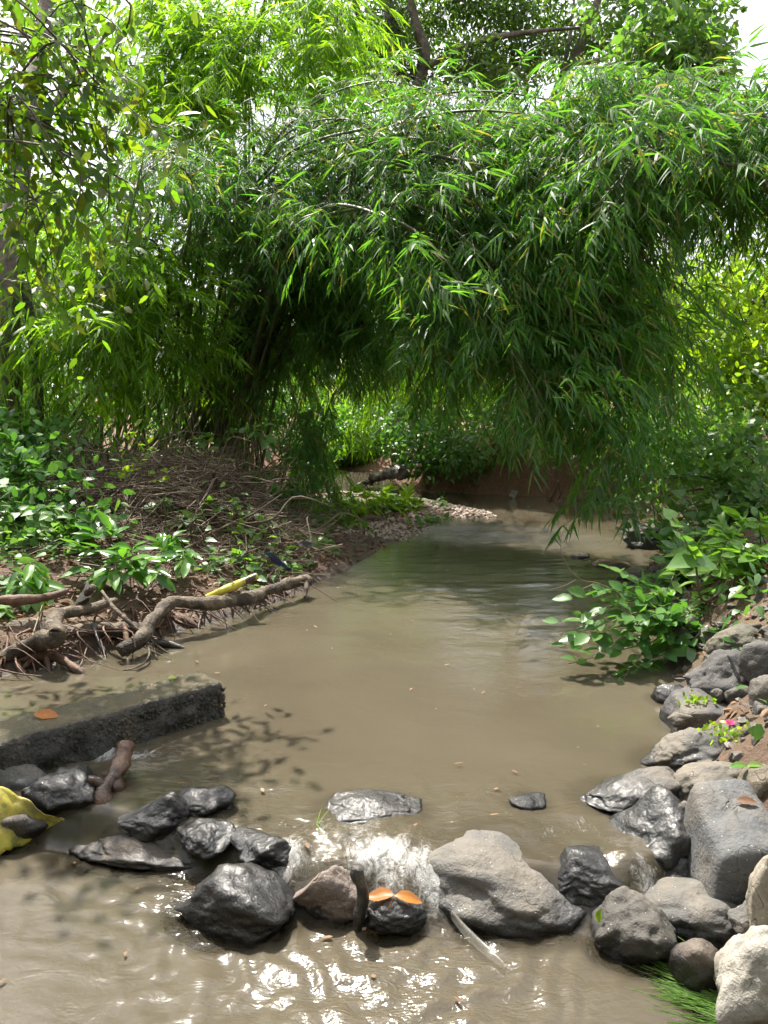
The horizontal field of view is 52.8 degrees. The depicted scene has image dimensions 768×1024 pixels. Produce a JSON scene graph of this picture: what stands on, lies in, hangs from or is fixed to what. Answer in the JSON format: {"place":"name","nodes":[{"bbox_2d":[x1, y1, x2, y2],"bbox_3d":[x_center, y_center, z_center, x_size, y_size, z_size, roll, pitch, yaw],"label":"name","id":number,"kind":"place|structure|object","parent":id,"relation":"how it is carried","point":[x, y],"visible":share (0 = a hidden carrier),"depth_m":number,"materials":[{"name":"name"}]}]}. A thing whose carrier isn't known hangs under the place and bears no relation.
{"place":"outdoors","nodes":[
{"label":"outdoors","id":0,"kind":"place"},
{"bbox_2d":[0,469,697,1023],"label":"creek water","id":1,"kind":"structure","parent":0,"point":[344,709],"depth_m":3.48,"materials":[{"name":"liquid"}]},
{"bbox_2d":[0,764,46,789],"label":"rock","id":2,"kind":"object","parent":1,"relation":"on","point":[19,777],"visible":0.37,"depth_m":3.35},
{"bbox_2d":[0,809,48,838],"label":"rock","id":3,"kind":"object","parent":1,"relation":"on","point":[24,826],"visible":0.6,"depth_m":3.10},
{"bbox_2d":[0,786,63,854],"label":"leaf","id":4,"kind":"object","parent":1,"relation":"on","point":[12,803],"visible":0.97,"depth_m":3.13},
{"bbox_2d":[0,672,225,853],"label":"concrete block","id":5,"kind":"structure","parent":1,"relation":"in","point":[90,729],"depth_m":3.69,"materials":[{"name":"concrete"}]},
{"bbox_2d":[68,834,193,871],"bbox_3d":[-0.938,1.336,3.108,0.664,0.118,0.332,0,8,0],"label":"rock","id":6,"kind":"object","parent":1,"relation":"on","point":[123,851],"visible":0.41,"depth_m":3.00,"materials":[{"name":"stone"}]},
{"bbox_2d":[115,792,190,842],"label":"rock","id":7,"kind":"object","parent":1,"relation":"in","point":[165,814],"visible":0.81,"depth_m":3.07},
{"bbox_2d":[176,818,235,859],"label":"rock","id":8,"kind":"object","parent":1,"relation":"on","point":[206,838],"visible":0.99,"depth_m":2.96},
{"bbox_2d":[178,785,236,816],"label":"rock","id":9,"kind":"object","parent":1,"relation":"in","point":[202,801],"visible":0.63,"depth_m":3.14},
{"bbox_2d":[174,862,296,951],"bbox_3d":[-0.497,1.373,2.719,0.424,0.262,0.292,4,9,25],"label":"rock","id":10,"kind":"object","parent":1,"relation":"on","point":[246,906],"visible":0.99,"depth_m":2.61,"materials":[{"name":"stone"}]},
{"bbox_2d":[230,827,291,867],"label":"rock","id":11,"kind":"object","parent":1,"relation":"on","point":[260,848],"visible":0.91,"depth_m":2.85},
{"bbox_2d":[293,865,356,927],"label":"rock","id":12,"kind":"object","parent":1,"relation":"in","point":[328,897],"visible":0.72,"depth_m":2.67,"materials":[{"name":"stone"}]},
{"bbox_2d":[350,863,368,931],"bbox_3d":[-0.083,1.313,2.614,0.066,0.257,0.050,0,8,0],"label":"upright stick","id":13,"kind":"object","parent":1,"relation":"in","point":[357,876],"visible":0.98,"depth_m":2.60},
{"bbox_2d":[324,789,421,823],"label":"rock","id":14,"kind":"object","parent":1,"relation":"on","point":[363,806],"visible":0.99,"depth_m":3.15,"materials":[{"name":"stone"}]},
{"bbox_2d":[364,891,426,934],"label":"rock","id":15,"kind":"object","parent":1,"relation":"on","point":[400,917],"visible":0.8,"depth_m":2.60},
{"bbox_2d":[369,887,421,910],"bbox_3d":[0.034,1.315,2.629,0.196,0.042,0.078,0,8,0],"label":"orange leaf pair","id":16,"kind":"object","parent":15,"relation":"on","point":[383,893],"visible":0.96,"depth_m":2.64},
{"bbox_2d":[428,829,586,946],"bbox_3d":[0.460,1.357,2.783,0.548,0.296,0.530,7,11,41],"label":"rock","id":17,"kind":"object","parent":1,"relation":"in","point":[493,885],"visible":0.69,"depth_m":2.67,"materials":[{"name":"stone"}]},
{"bbox_2d":[509,792,545,810],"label":"rock","id":18,"kind":"object","parent":1,"relation":"on","point":[531,801],"visible":0.98,"depth_m":3.18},
{"bbox_2d":[558,845,632,907],"bbox_3d":[0.767,1.337,2.771,0.334,0.234,0.267,0,8,0],"label":"rock","id":19,"kind":"object","parent":1,"relation":"in","point":[587,877],"visible":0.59,"depth_m":2.71,"materials":[{"name":"stone"}]},
{"bbox_2d":[591,559,630,568],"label":"rock","id":20,"kind":"object","parent":1,"relation":"on","point":[615,563],"visible":0.78,"depth_m":7.75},
{"bbox_2d":[590,886,677,976],"bbox_3d":[0.822,1.397,2.559,0.272,0.254,0.245,0,8,0],"label":"rock","id":21,"kind":"object","parent":1,"relation":"in","point":[634,929],"visible":0.94,"depth_m":2.50,"materials":[{"name":"stone"}]},
{"bbox_2d":[623,935,718,1023],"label":"water weed","id":22,"kind":"object","parent":1,"relation":"on","point":[705,999],"visible":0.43,"depth_m":2.32,"materials":[{"name":"green plant"}]},
{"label":"rock","id":23,"kind":"object","parent":1,"relation":"in","visible":0},
{"bbox_2d":[20,764,97,814],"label":"rock","id":24,"kind":"object","parent":23,"relation":"on","point":[59,790],"visible":0.77,"depth_m":3.19,"materials":[{"name":"stone"}]},
{"bbox_2d":[87,740,135,804],"bbox_3d":[-1.189,1.186,3.354,0.152,0.283,0.361,0,8,0],"label":"forked log","id":25,"kind":"object","parent":23,"relation":"on","point":[113,779],"visible":0.75,"depth_m":3.32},
{"bbox_2d":[0,381,767,1022],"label":"ground","id":26,"kind":"structure","parent":0,"point":[178,927],"depth_m":6.07,"materials":[{"name":"soil"}]},
{"bbox_2d":[0,559,25,622],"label":"ground vine","id":27,"kind":"object","parent":26,"relation":"on","point":[6,609],"visible":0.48,"depth_m":5.32,"materials":[{"name":"green plant"}]},
{"bbox_2d":[4,562,64,612],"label":"glossy plant","id":28,"kind":"object","parent":26,"relation":"on","point":[39,584],"visible":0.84,"depth_m":5.45,"materials":[{"name":"green plant"}]},
{"bbox_2d":[0,588,68,605],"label":"root","id":29,"kind":"object","parent":26,"relation":"on","point":[18,600],"visible":1,"depth_m":5.13,"materials":[{"name":"brown wood"}]},
{"bbox_2d":[0,429,76,533],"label":"climbing shrub","id":30,"kind":"object","parent":26,"relation":"on","point":[18,471],"visible":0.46,"depth_m":7.14,"materials":[{"name":"green plant"}]},
{"bbox_2d":[0,402,77,466],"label":"climbing shrub","id":31,"kind":"object","parent":26,"relation":"on","point":[14,413],"visible":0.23,"depth_m":8.10,"materials":[{"name":"green plant"}]},
{"bbox_2d":[13,651,84,673],"bbox_3d":[-2.107,0.945,4.805,0.589,0.138,0.200,0,8,0],"label":"root","id":32,"kind":"object","parent":26,"relation":"on","point":[46,657],"visible":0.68,"depth_m":4.80,"materials":[{"name":"brown wood"}]},
{"bbox_2d":[0,0,110,443],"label":"tree","id":33,"kind":"object","parent":26,"relation":"on","point":[10,264],"visible":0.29,"depth_m":8.97,"materials":[{"name":"green plant"}]},
{"bbox_2d":[0,597,118,662],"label":"drift root","id":34,"kind":"object","parent":26,"relation":"on","point":[52,634],"visible":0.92,"depth_m":4.78,"materials":[{"name":"brown wood"}]},
{"bbox_2d":[6,497,128,555],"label":"climbing shrub","id":35,"kind":"object","parent":26,"relation":"on","point":[82,516],"visible":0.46,"depth_m":6.52,"materials":[{"name":"green plant"}]},
{"bbox_2d":[0,387,135,551],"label":"bank bush","id":36,"kind":"object","parent":26,"relation":"on","point":[22,436],"visible":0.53,"depth_m":7.19,"materials":[{"name":"green plant"}]},
{"bbox_2d":[0,619,141,637],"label":"drift log","id":37,"kind":"object","parent":26,"relation":"on","point":[40,626],"visible":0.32,"depth_m":5.18,"materials":[{"name":"brown wood"}]},
{"bbox_2d":[0,164,142,418],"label":"tree","id":38,"kind":"object","parent":26,"relation":"on","point":[41,186],"visible":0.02,"depth_m":19.59,"materials":[{"name":"green plant"}]},
{"bbox_2d":[0,0,216,378],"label":"overhanging branch","id":39,"kind":"object","parent":26,"relation":"on","point":[60,149],"visible":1,"depth_m":4.91,"materials":[{"name":"green plant"}]},
{"bbox_2d":[59,509,175,594],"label":"glossy plant","id":40,"kind":"object","parent":26,"relation":"on","point":[139,571],"visible":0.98,"depth_m":5.73,"materials":[{"name":"green plant"}]},
{"bbox_2d":[22,362,239,452],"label":"undergrowth","id":41,"kind":"object","parent":26,"relation":"on","point":[79,398],"visible":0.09,"depth_m":12.11,"materials":[{"name":"green plant"}]},
{"bbox_2d":[0,174,265,460],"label":"bamboo clump","id":42,"kind":"object","parent":26,"relation":"on","point":[125,331],"visible":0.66,"depth_m":9.03,"materials":[{"name":"green plant"}]},
{"bbox_2d":[30,205,242,419],"bbox_3d":[-6.890,-5.648,22.980,7.915,6.214,6.749,3,9,20],"label":"tree","id":43,"kind":"object","parent":26,"relation":"on","point":[166,308],"visible":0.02,"depth_m":22.56,"materials":[{"name":"green plant"}]},
{"bbox_2d":[113,419,175,497],"bbox_3d":[-2.386,-0.497,7.606,0.637,0.834,0.373,3,9,22],"label":"yellow leaved sapling","id":44,"kind":"object","parent":26,"relation":"on","point":[149,440],"visible":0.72,"depth_m":7.64,"materials":[{"name":"green plant"}]},
{"bbox_2d":[0,580,336,679],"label":"dead roots","id":45,"kind":"object","parent":26,"relation":"on","point":[104,628],"visible":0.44,"depth_m":5.16,"materials":[{"name":"brown wood"}]},
{"bbox_2d":[143,530,202,580],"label":"glossy plant","id":46,"kind":"object","parent":26,"relation":"on","point":[171,548],"visible":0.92,"depth_m":6.17,"materials":[{"name":"green plant"}]},
{"bbox_2d":[0,444,347,570],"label":"ground cover","id":47,"kind":"object","parent":26,"relation":"on","point":[3,555],"visible":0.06,"depth_m":6.74,"materials":[{"name":"green plant"}]},
{"bbox_2d":[0,399,371,670],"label":"dead twigs","id":48,"kind":"object","parent":26,"relation":"on","point":[218,473],"depth_m":7.55,"materials":[{"name":"wood"}]},
{"bbox_2d":[128,495,244,543],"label":"trailing vine","id":49,"kind":"object","parent":26,"relation":"on","point":[186,512],"visible":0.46,"depth_m":7.23,"materials":[{"name":"green plant"}]},
{"bbox_2d":[0,452,427,659],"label":"fallen leaves","id":50,"kind":"object","parent":26,"relation":"on","point":[132,577],"visible":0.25,"depth_m":6.66,"materials":[{"name":"brown plant"}]},
{"bbox_2d":[116,574,312,656],"bbox_3d":[-1.188,0.675,5.765,0.251,0.269,2.003,5,10,33],"label":"drift log","id":51,"kind":"object","parent":26,"relation":"on","point":[143,634],"visible":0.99,"depth_m":5.51,"materials":[{"name":"brown wood"}]},
{"bbox_2d":[192,545,256,572],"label":"bank herb","id":52,"kind":"object","parent":26,"relation":"on","point":[232,552],"visible":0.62,"depth_m":6.54,"materials":[{"name":"green plant"}]},
{"bbox_2d":[0,427,452,603],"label":"creeping weeds","id":53,"kind":"object","parent":26,"relation":"on","point":[27,558],"visible":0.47,"depth_m":7.04,"materials":[{"name":"green plant"}]},
{"bbox_2d":[205,573,258,596],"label":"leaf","id":54,"kind":"object","parent":26,"relation":"on","point":[231,586],"visible":0.91,"depth_m":5.78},
{"bbox_2d":[54,0,421,488],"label":"bamboo clump","id":55,"kind":"object","parent":26,"relation":"on","point":[223,48],"visible":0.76,"depth_m":11.29,"materials":[{"name":"green plant"}]},
{"bbox_2d":[192,423,283,472],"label":"arching sprig","id":56,"kind":"object","parent":26,"relation":"on","point":[264,443],"visible":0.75,"depth_m":8.71,"materials":[{"name":"green plant"}]},
{"bbox_2d":[212,381,391,472],"bbox_3d":[-2.026,-1.808,16.799,3.818,2.422,4.617,2,8,13],"label":"bank bush","id":57,"kind":"object","parent":26,"relation":"on","point":[264,422],"visible":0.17,"depth_m":17.22,"materials":[{"name":"green plant"}]},
{"bbox_2d":[240,385,370,510],"bbox_3d":[-1.111,-0.672,10.729,1.844,2.165,1.870,6,10,37],"label":"bamboo clump","id":58,"kind":"object","parent":26,"relation":"on","point":[310,450],"visible":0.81,"depth_m":10.62,"materials":[{"name":"green plant"}]},
{"bbox_2d":[275,485,419,535],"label":"ground cover","id":59,"kind":"object","parent":26,"relation":"on","point":[350,518],"visible":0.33,"depth_m":9.87,"materials":[{"name":"green plant"}]},
{"bbox_2d":[263,398,434,466],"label":"bank bush","id":60,"kind":"object","parent":26,"relation":"on","point":[347,459],"visible":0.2,"depth_m":18.09,"materials":[{"name":"green plant"}]},
{"bbox_2d":[328,483,373,513],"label":"seedling","id":61,"kind":"object","parent":26,"relation":"on","point":[358,488],"visible":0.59,"depth_m":10.63,"materials":[{"name":"green plant"}]},
{"bbox_2d":[355,464,410,487],"bbox_3d":[-0.004,-0.603,13.336,0.424,0.577,1.672,-5,9,-29],"label":"root","id":62,"kind":"object","parent":26,"relation":"on","point":[398,472],"visible":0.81,"depth_m":13.01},
{"bbox_2d":[360,480,408,508],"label":"seedling","id":63,"kind":"object","parent":26,"relation":"on","point":[386,489],"visible":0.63,"depth_m":10.82,"materials":[{"name":"green plant"}]},
{"bbox_2d":[274,365,502,435],"bbox_3d":[-0.063,-2.763,20.854,7.144,3.117,3.489,0,8,0],"label":"bank bush","id":64,"kind":"object","parent":26,"relation":"on","point":[372,416],"depth_m":20.55,"materials":[{"name":"green plant"}]},
{"bbox_2d":[45,42,762,552],"bbox_3d":[-1.001,-2.614,9.246,5.708,6.102,9.355,-8,11,-43],"label":"bamboo clump","id":65,"kind":"object","parent":26,"relation":"on","point":[335,264],"visible":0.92,"depth_m":7.97,"materials":[{"name":"green plant"}]},
{"bbox_2d":[381,482,427,510],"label":"seedling","id":66,"kind":"object","parent":26,"relation":"on","point":[405,493],"visible":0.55,"depth_m":10.93,"materials":[{"name":"green plant"}]},
{"bbox_2d":[327,491,496,540],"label":"gravel","id":67,"kind":"structure","parent":26,"relation":"on","point":[465,510],"depth_m":10.27,"materials":[{"name":"gravel"}]},
{"bbox_2d":[271,318,586,482],"bbox_3d":[0.960,-2.241,14.446,5.490,3.694,4.674,6,10,35],"label":"bamboo clump","id":68,"kind":"object","parent":26,"relation":"on","point":[368,407],"visible":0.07,"depth_m":14.25,"materials":[{"name":"green plant"}]},
{"bbox_2d":[288,0,579,465],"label":"tree","id":69,"kind":"object","parent":26,"relation":"on","point":[417,34],"visible":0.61,"depth_m":15.99,"materials":[{"name":"green plant"}]},
{"bbox_2d":[369,396,524,495],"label":"bank bush","id":70,"kind":"object","parent":26,"relation":"on","point":[433,451],"visible":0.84,"depth_m":12.85,"materials":[{"name":"green plant"}]},
{"bbox_2d":[447,0,638,422],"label":"tree","id":71,"kind":"object","parent":26,"relation":"on","point":[582,43],"visible":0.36,"depth_m":16.66,"materials":[{"name":"green plant"}]},
{"bbox_2d":[431,405,662,482],"bbox_3d":[2.712,-1.079,12.914,4.009,1.495,3.043,0,8,0],"label":"bank bush","id":72,"kind":"object","parent":26,"relation":"on","point":[470,431],"visible":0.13,"depth_m":12.38,"materials":[{"name":"green plant"}]},
{"bbox_2d":[425,20,767,308],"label":"bamboo clump","id":73,"kind":"object","parent":26,"relation":"on","point":[714,165],"visible":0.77,"depth_m":7.26,"materials":[{"name":"green plant"}]},
{"bbox_2d":[463,515,767,761],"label":"pebbles","id":74,"kind":"object","parent":26,"relation":"on","point":[733,756],"visible":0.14,"depth_m":4.83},
{"bbox_2d":[579,766,681,812],"bbox_3d":[1.072,1.177,3.244,0.521,0.225,0.312,0,8,0],"label":"rock","id":75,"kind":"object","parent":26,"relation":"on","point":[618,793],"visible":0.54,"depth_m":3.17,"materials":[{"name":"stone"}]},
{"bbox_2d":[542,564,720,683],"bbox_3d":[1.598,0.710,4.912,1.257,0.700,0.646,-3,9,-21],"label":"overhanging shrub","id":76,"kind":"object","parent":26,"relation":"on","point":[662,619],"visible":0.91,"depth_m":4.82,"materials":[{"name":"green plant"}]},
{"bbox_2d":[621,524,670,548],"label":"rock","id":77,"kind":"object","parent":26,"relation":"on","point":[645,544],"visible":0.4,"depth_m":8.55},
{"bbox_2d":[609,784,690,870],"bbox_3d":[1.100,1.243,2.942,0.457,0.321,0.320,0,8,0],"label":"rock","id":78,"kind":"object","parent":26,"relation":"on","point":[653,817],"visible":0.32,"depth_m":2.93,"materials":[{"name":"stone"}]},
{"bbox_2d":[568,0,748,381],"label":"tree","id":79,"kind":"object","parent":26,"relation":"on","point":[683,23],"visible":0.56,"depth_m":13.53,"materials":[{"name":"green plant"}]},
{"bbox_2d":[564,241,752,456],"bbox_3d":[4.343,-2.730,13.276,3.388,3.735,3.733,0,8,0],"label":"bamboo clump","id":80,"kind":"object","parent":26,"relation":"on","point":[678,313],"visible":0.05,"depth_m":12.69,"materials":[{"name":"green plant"}]},
{"bbox_2d":[653,750,672,765],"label":"rock","id":81,"kind":"object","parent":26,"relation":"on","point":[662,758],"visible":1,"depth_m":3.38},
{"bbox_2d":[650,683,683,703],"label":"rock","id":82,"kind":"object","parent":26,"relation":"on","point":[660,693],"visible":0.45,"depth_m":4.28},
{"bbox_2d":[584,373,767,542],"bbox_3d":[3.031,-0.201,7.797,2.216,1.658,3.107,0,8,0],"label":"undergrowth","id":83,"kind":"object","parent":26,"relation":"on","point":[745,485],"visible":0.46,"depth_m":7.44,"materials":[{"name":"green plant"}]},
{"bbox_2d":[666,857,689,877],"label":"rock","id":84,"kind":"object","parent":26,"relation":"on","point":[680,869],"visible":0.07,"depth_m":2.79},
{"bbox_2d":[640,521,717,596],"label":"leafy shrub","id":85,"kind":"object","parent":26,"relation":"on","point":[668,546],"visible":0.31,"depth_m":6.27,"materials":[{"name":"green plant"}]},
{"bbox_2d":[667,712,692,727],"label":"rock","id":86,"kind":"object","parent":26,"relation":"on","point":[677,719],"visible":1,"depth_m":3.73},
{"bbox_2d":[640,727,732,771],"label":"rock","id":87,"kind":"object","parent":26,"relation":"on","point":[688,745],"visible":0.45,"depth_m":3.47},
{"bbox_2d":[644,877,737,949],"bbox_3d":[1.082,1.390,2.651,0.412,0.211,0.330,0,8,0],"label":"rock","id":88,"kind":"object","parent":26,"relation":"on","point":[690,907],"visible":0.5,"depth_m":2.57,"materials":[{"name":"stone"}]},
{"bbox_2d":[663,507,718,602],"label":"bent stem plant","id":89,"kind":"object","parent":26,"relation":"on","point":[687,556],"visible":0.94,"depth_m":5.00,"materials":[{"name":"green plant"}]},
{"bbox_2d":[668,938,718,1000],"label":"rock","id":90,"kind":"object","parent":26,"relation":"on","point":[691,964],"visible":0.56,"depth_m":2.35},
{"bbox_2d":[659,688,727,732],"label":"rock","id":91,"kind":"object","parent":26,"relation":"on","point":[705,713],"visible":0.43,"depth_m":3.91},
{"bbox_2d":[673,761,741,801],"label":"rock","id":92,"kind":"object","parent":26,"relation":"on","point":[688,776],"visible":0.3,"depth_m":3.11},
{"bbox_2d":[648,506,767,618],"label":"leafy shrub","id":93,"kind":"object","parent":26,"relation":"on","point":[737,552],"visible":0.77,"depth_m":5.39,"materials":[{"name":"green plant"}]},
{"bbox_2d":[648,420,767,560],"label":"creeper","id":94,"kind":"object","parent":26,"relation":"on","point":[725,479],"visible":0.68,"depth_m":7.22,"materials":[{"name":"green plant"}]},
{"bbox_2d":[648,510,767,743],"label":"leaf litter","id":95,"kind":"object","parent":26,"relation":"on","point":[764,711],"visible":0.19,"depth_m":4.80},
{"bbox_2d":[658,238,767,418],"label":"tree","id":96,"kind":"object","parent":26,"relation":"on","point":[753,303],"visible":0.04,"depth_m":21.11,"materials":[{"name":"green plant"}]},
{"bbox_2d":[662,359,767,487],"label":"creeper","id":97,"kind":"object","parent":26,"relation":"on","point":[761,378],"visible":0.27,"depth_m":8.59,"materials":[{"name":"green plant"}]},
{"bbox_2d":[663,211,767,435],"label":"sunlit bush","id":98,"kind":"object","parent":26,"relation":"on","point":[738,370],"visible":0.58,"depth_m":10.75,"materials":[{"name":"green plant"}]},
{"bbox_2d":[666,480,767,740],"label":"bank weeds","id":99,"kind":"object","parent":26,"relation":"on","point":[756,731],"visible":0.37,"depth_m":4.94,"materials":[{"name":"green plant"}]},
{"bbox_2d":[685,649,749,693],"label":"rock","id":100,"kind":"object","parent":26,"relation":"on","point":[718,668],"visible":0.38,"depth_m":4.05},
{"bbox_2d":[694,720,748,744],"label":"flowering herb","id":101,"kind":"object","parent":26,"relation":"on","point":[721,732],"visible":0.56,"depth_m":3.50,"materials":[{"name":"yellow plant"}]},
{"bbox_2d":[683,778,767,905],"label":"rock","id":102,"kind":"object","parent":26,"relation":"on","point":[726,831],"visible":0.57,"depth_m":2.68,"materials":[{"name":"stone"}]},
{"bbox_2d":[703,623,758,654],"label":"rock","id":103,"kind":"object","parent":26,"relation":"on","point":[740,634],"visible":0.52,"depth_m":4.48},
{"bbox_2d":[724,686,748,703],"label":"rock","id":104,"kind":"object","parent":26,"relation":"on","point":[732,694],"visible":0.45,"depth_m":3.89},
{"bbox_2d":[727,900,748,933],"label":"rock","id":105,"kind":"object","parent":26,"relation":"on","point":[738,919],"visible":0.45,"depth_m":2.48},
{"bbox_2d":[714,925,767,1023],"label":"rock","id":106,"kind":"object","parent":26,"relation":"on","point":[741,971],"visible":1,"depth_m":2.19,"materials":[{"name":"stone"}]},
{"bbox_2d":[737,764,767,799],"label":"rock","id":107,"kind":"object","parent":26,"relation":"on","point":[756,778],"visible":0.34,"depth_m":2.97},
{"bbox_2d":[738,640,767,682],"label":"rock","id":108,"kind":"object","parent":26,"relation":"on","point":[753,660],"visible":0.85,"depth_m":3.88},
{"bbox_2d":[745,855,767,927],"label":"rock","id":109,"kind":"object","parent":26,"relation":"on","point":[756,896],"visible":0.73,"depth_m":2.39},
{"bbox_2d":[748,675,767,706],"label":"rock","id":110,"kind":"object","parent":26,"relation":"on","point":[758,687],"visible":0.77,"depth_m":3.67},
{"bbox_2d":[0,0,767,379],"label":"sky","id":111,"kind":"structure","parent":0,"point":[756,15],"materials":[{"name":"white"}]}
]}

